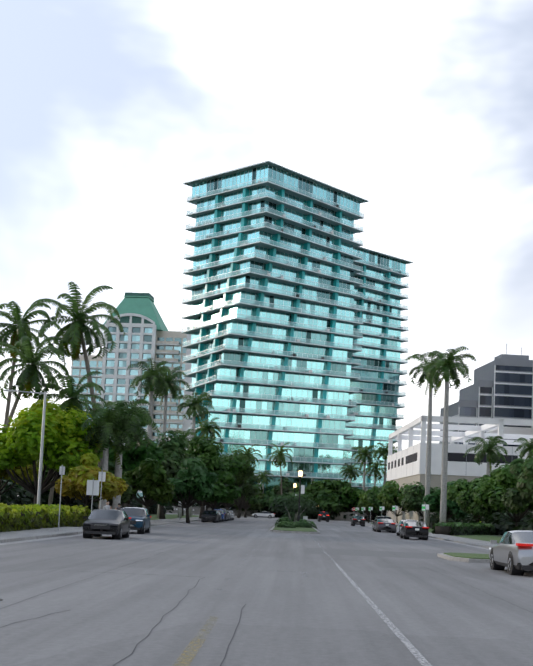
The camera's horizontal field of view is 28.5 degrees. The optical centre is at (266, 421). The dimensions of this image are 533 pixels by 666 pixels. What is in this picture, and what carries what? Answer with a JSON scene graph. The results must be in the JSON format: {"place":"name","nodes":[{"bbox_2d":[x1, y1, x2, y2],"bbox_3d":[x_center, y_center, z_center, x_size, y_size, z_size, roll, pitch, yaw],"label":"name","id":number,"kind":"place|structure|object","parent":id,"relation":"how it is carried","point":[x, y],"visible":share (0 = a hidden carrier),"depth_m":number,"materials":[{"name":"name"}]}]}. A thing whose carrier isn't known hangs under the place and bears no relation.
{"place":"outdoors","nodes":[
{"label":"outdoors","id":0,"kind":"place"},
{"bbox_2d":[0,399,128,514],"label":"poinciana trees","id":1,"kind":"object","parent":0,"point":[63,445],"depth_m":81.23,"materials":[{"name":"green plant"}]},
{"bbox_2d":[70,292,192,504],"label":"high-rise building","id":2,"kind":"structure","parent":0,"point":[140,311],"depth_m":385.87,"materials":[{"name":"beige concrete"}]},
{"bbox_2d":[0,513,532,665],"bbox_3d":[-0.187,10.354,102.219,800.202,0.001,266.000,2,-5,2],"label":"road asphalt","id":3,"kind":"structure","parent":0,"point":[324,613],"depth_m":20.26,"materials":[{"name":"grey asphalt"}]},
{"bbox_2d":[83,509,130,539],"bbox_3d":[-8.018,5.183,53.236,2.243,1.506,5.009,2,-5,2],"label":"car","id":4,"kind":"object","parent":3,"relation":"on","point":[115,523],"visible":0.98,"depth_m":51.98,"materials":[{"name":"black paint"}]},
{"bbox_2d":[201,510,218,522],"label":"car","id":5,"kind":"object","parent":3,"relation":"on","point":[210,515],"visible":1,"depth_m":121.49,"materials":[{"name":"black paint"}]},
{"bbox_2d":[207,510,221,521],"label":"car","id":6,"kind":"object","parent":3,"relation":"on","point":[220,516],"visible":0.31,"depth_m":128.53,"materials":[{"name":"black paint"}]},
{"bbox_2d":[214,509,224,521],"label":"car","id":7,"kind":"object","parent":3,"relation":"on","point":[222,513],"visible":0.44,"depth_m":134.13,"materials":[{"name":"blue paint"}]},
{"bbox_2d":[215,508,227,520],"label":"car","id":8,"kind":"object","parent":3,"relation":"on","point":[226,513],"visible":0.4,"depth_m":139.78,"materials":[{"name":"black paint"}]},
{"bbox_2d":[0,521,489,549],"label":"gutter pans","id":9,"kind":"object","parent":3,"relation":"on","point":[14,542],"visible":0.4,"depth_m":52.53,"materials":[{"name":"concrete"}]},
{"bbox_2d":[252,511,274,517],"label":"white car","id":10,"kind":"object","parent":3,"relation":"on","point":[264,514],"visible":1,"depth_m":222.03,"materials":[{"name":"white paint"}]},
{"bbox_2d":[0,532,529,665],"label":"road wear","id":11,"kind":"object","parent":3,"relation":"on","point":[373,553],"visible":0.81,"depth_m":46.88,"materials":[{"name":"grey asphalt"}]},
{"bbox_2d":[120,506,150,533],"bbox_3d":[-8.158,6.036,64.423,2.202,1.666,4.413,2,-5,2],"label":"car","id":12,"kind":"object","parent":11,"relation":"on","point":[140,520],"visible":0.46,"depth_m":63.61,"materials":[{"name":"blue paint"}]},
{"bbox_2d":[317,511,328,521],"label":"car","id":13,"kind":"object","parent":3,"relation":"on","point":[323,514],"visible":1,"depth_m":196.14,"materials":[{"name":"black paint"}]},
{"bbox_2d":[150,514,501,542],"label":"verge grass","id":14,"kind":"structure","parent":3,"relation":"on","point":[476,537],"depth_m":107.87,"materials":[{"name":"green plant"}]},
{"bbox_2d":[174,521,516,665],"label":"road markings","id":15,"kind":"object","parent":3,"relation":"on","point":[385,620],"visible":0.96,"depth_m":16.05,"materials":[{"name":"white paint"}]},
{"bbox_2d":[350,516,364,526],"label":"car","id":16,"kind":"object","parent":3,"relation":"on","point":[358,520],"visible":0.98,"depth_m":149.22,"materials":[{"name":"black paint"}]},
{"bbox_2d":[372,516,390,530],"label":"car","id":17,"kind":"object","parent":3,"relation":"on","point":[380,517],"visible":0.19,"depth_m":112.83,"materials":[{"name":"grey paint"}]},
{"bbox_2d":[373,519,395,532],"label":"car","id":18,"kind":"object","parent":3,"relation":"on","point":[388,525],"visible":1,"depth_m":105.79,"materials":[{"name":"grey paint"}]},
{"bbox_2d":[270,526,528,564],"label":"kerb islands","id":19,"kind":"object","parent":3,"relation":"on","point":[471,557],"visible":0.48,"depth_m":46.19,"materials":[{"name":"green concrete"}]},
{"bbox_2d":[157,506,384,521],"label":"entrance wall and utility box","id":20,"kind":"structure","parent":19,"relation":"on","point":[195,510],"depth_m":240.15,"materials":[{"name":"stone"}]},
{"bbox_2d":[297,469,304,520],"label":"street lamp","id":21,"kind":"object","parent":19,"relation":"on","point":[301,487],"visible":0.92,"depth_m":116.36,"materials":[{"name":"black"}]},
{"bbox_2d":[269,449,532,534],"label":"street trees","id":22,"kind":"object","parent":19,"relation":"on","point":[485,496],"depth_m":126.82,"materials":[{"name":"green plant"}]},
{"bbox_2d":[395,520,416,536],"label":"car","id":23,"kind":"object","parent":3,"relation":"on","point":[401,522],"visible":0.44,"depth_m":90.07,"materials":[{"name":"white paint"}]},
{"bbox_2d":[399,521,428,539],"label":"car","id":24,"kind":"object","parent":3,"relation":"on","point":[409,528],"visible":0.98,"depth_m":79.42,"materials":[{"name":"black paint"}]},
{"bbox_2d":[489,530,532,575],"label":"car","id":25,"kind":"object","parent":3,"relation":"on","point":[512,551],"visible":0.98,"depth_m":34.45,"materials":[{"name":"grey paint"}]},
{"bbox_2d":[0,281,532,528],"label":"palms","id":26,"kind":"object","parent":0,"point":[106,419],"depth_m":98.80,"materials":[{"name":"green plant"}]},
{"bbox_2d":[0,0,532,449],"label":"sky","id":27,"kind":"structure","parent":0,"point":[421,111],"materials":[{"name":"white"}]},
{"bbox_2d":[188,181,353,506],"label":"tower columns","id":28,"kind":"structure","parent":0,"point":[212,257],"depth_m":281.45,"materials":[{"name":"white concrete"}]},
{"bbox_2d":[181,161,368,480],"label":"balcony slabs","id":29,"kind":"structure","parent":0,"point":[277,231],"depth_m":282.61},
{"bbox_2d":[182,178,363,478],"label":"balcony railings","id":30,"kind":"object","parent":29,"relation":"on","point":[258,335],"visible":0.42,"depth_m":281.00,"materials":[{"name":"glass"}]},
{"bbox_2d":[191,165,359,504],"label":"glass facade","id":31,"kind":"structure","parent":29,"relation":"on","point":[258,173],"depth_m":282.57,"materials":[{"name":"teal glass"}]},
{"bbox_2d":[349,265,402,490],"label":"tower columns","id":32,"kind":"structure","parent":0,"point":[386,319],"depth_m":359.70,"materials":[{"name":"white concrete"}]},
{"bbox_2d":[342,246,412,488],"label":"balcony slabs","id":33,"kind":"structure","parent":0,"point":[381,303],"depth_m":360.59,"materials":[{"name":"grey concrete"}]},
{"bbox_2d":[324,247,405,509],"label":"glass facade","id":34,"kind":"structure","parent":33,"relation":"on","point":[372,258],"depth_m":360.19,"materials":[{"name":"teal glass"}]},
{"bbox_2d":[343,259,407,485],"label":"balcony railings","id":35,"kind":"object","parent":33,"relation":"on","point":[399,393],"visible":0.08,"depth_m":359.10,"materials":[{"name":"glass"}]},
{"bbox_2d":[439,344,532,446],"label":"grey office tower","id":36,"kind":"structure","parent":0,"point":[484,376],"depth_m":331.60,"materials":[{"name":"grey concrete"}]},
{"bbox_2d":[531,377,532,427],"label":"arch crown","id":37,"kind":"object","parent":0,"point":[532,400],"depth_m":320.19,"materials":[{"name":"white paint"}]},
{"label":"ground","id":38,"kind":"structure","parent":0,"visible":0},
{"bbox_2d":[4,390,46,504],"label":"street light","id":39,"kind":"object","parent":38,"relation":"on","point":[41,457],"visible":0.77,"depth_m":76.26,"materials":[{"name":"silver metal"}]},
{"bbox_2d":[0,503,90,531],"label":"hedges","id":40,"kind":"object","parent":38,"relation":"on","point":[13,510],"depth_m":60.51,"materials":[{"name":"green plant"}]},
{"bbox_2d":[1,409,385,522],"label":"street trees","id":41,"kind":"object","parent":38,"relation":"on","point":[164,474],"depth_m":127.30,"materials":[{"name":"green plant"}]},
{"bbox_2d":[0,513,497,548],"bbox_3d":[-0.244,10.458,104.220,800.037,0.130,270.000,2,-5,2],"label":"sidewalks","id":42,"kind":"structure","parent":38,"relation":"on","point":[18,535],"depth_m":63.65,"materials":[{"name":"concrete"}]},
{"bbox_2d":[58,465,64,530],"bbox_3d":[-11.307,4.184,57.611,0.300,3.600,0.079,2,-5,2],"label":"sign pole","id":43,"kind":"object","parent":42,"relation":"on","point":[61,470],"visible":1,"depth_m":57.66,"materials":[{"name":"silver metal"}]},
{"bbox_2d":[86,479,99,512],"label":"sign pole","id":44,"kind":"object","parent":42,"relation":"on","point":[92,487],"visible":0.83,"depth_m":65.95,"materials":[{"name":"silver metal"}]},
{"bbox_2d":[98,470,105,508],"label":"sign pole","id":45,"kind":"object","parent":42,"relation":"on","point":[102,476],"visible":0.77,"depth_m":67.29,"materials":[{"name":"silver metal"}]},
{"bbox_2d":[422,503,428,512],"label":"parking sign","id":46,"kind":"object","parent":42,"relation":"on","point":[425,506],"visible":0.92,"depth_m":98.90,"materials":[{"name":"silver metal"}]},
{"bbox_2d":[386,415,532,523],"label":"parking garage","id":47,"kind":"structure","parent":38,"relation":"on","point":[406,465],"depth_m":185.93,"materials":[{"name":"white paint"}]},
{"bbox_2d":[431,521,500,534],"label":"hedges","id":48,"kind":"object","parent":38,"relation":"on","point":[469,526],"depth_m":108.71,"materials":[{"name":"green plant"}]}
]}

